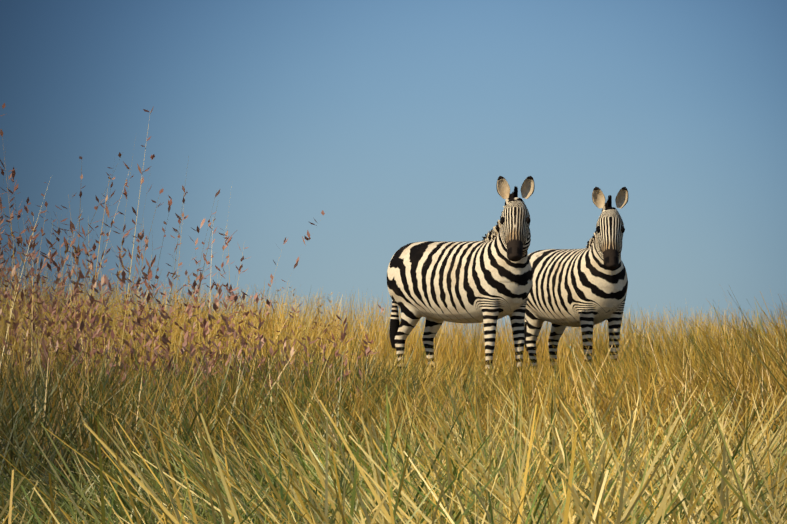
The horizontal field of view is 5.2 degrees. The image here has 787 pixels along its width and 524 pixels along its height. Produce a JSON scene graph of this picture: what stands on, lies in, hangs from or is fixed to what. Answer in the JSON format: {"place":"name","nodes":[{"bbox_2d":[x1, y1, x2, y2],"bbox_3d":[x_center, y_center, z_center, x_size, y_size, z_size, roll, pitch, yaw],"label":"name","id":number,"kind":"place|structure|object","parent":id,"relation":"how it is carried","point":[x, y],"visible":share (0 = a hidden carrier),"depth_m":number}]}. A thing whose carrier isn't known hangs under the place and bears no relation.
{"place":"outdoors","nodes":[
{"label":"outdoors","id":0,"kind":"place"},
{"bbox_2d":[0,103,384,447],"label":"grass stalks","id":1,"kind":"object","parent":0,"point":[93,318],"depth_m":49.21},
{"bbox_2d":[0,363,786,523],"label":"grass","id":2,"kind":"structure","parent":0,"point":[602,491],"depth_m":18.89},
{"bbox_2d":[0,0,786,359],"label":"sky","id":3,"kind":"structure","parent":0,"point":[399,121]},
{"bbox_3d":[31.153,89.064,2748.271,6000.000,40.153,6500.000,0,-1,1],"label":"savanna ground","id":4,"kind":"structure","parent":0,"visible":0},
{"bbox_2d":[0,286,786,519],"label":"grass","id":5,"kind":"structure","parent":4,"relation":"on","point":[769,370],"depth_m":37.38},
{"bbox_2d":[0,276,786,380],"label":"grass","id":6,"kind":"structure","parent":4,"relation":"on","point":[413,338],"depth_m":77.83},
{"bbox_2d":[0,242,786,408],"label":"ridge grass","id":7,"kind":"structure","parent":4,"relation":"on","point":[179,337],"depth_m":69.60},
{"bbox_2d":[387,176,534,379],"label":"zebra","id":8,"kind":"object","parent":4,"relation":"on","point":[487,280],"visible":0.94,"depth_m":74.19},
{"bbox_2d":[524,187,627,374],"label":"zebra","id":9,"kind":"object","parent":4,"relation":"on","point":[585,289],"visible":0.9,"depth_m":75.04}
]}

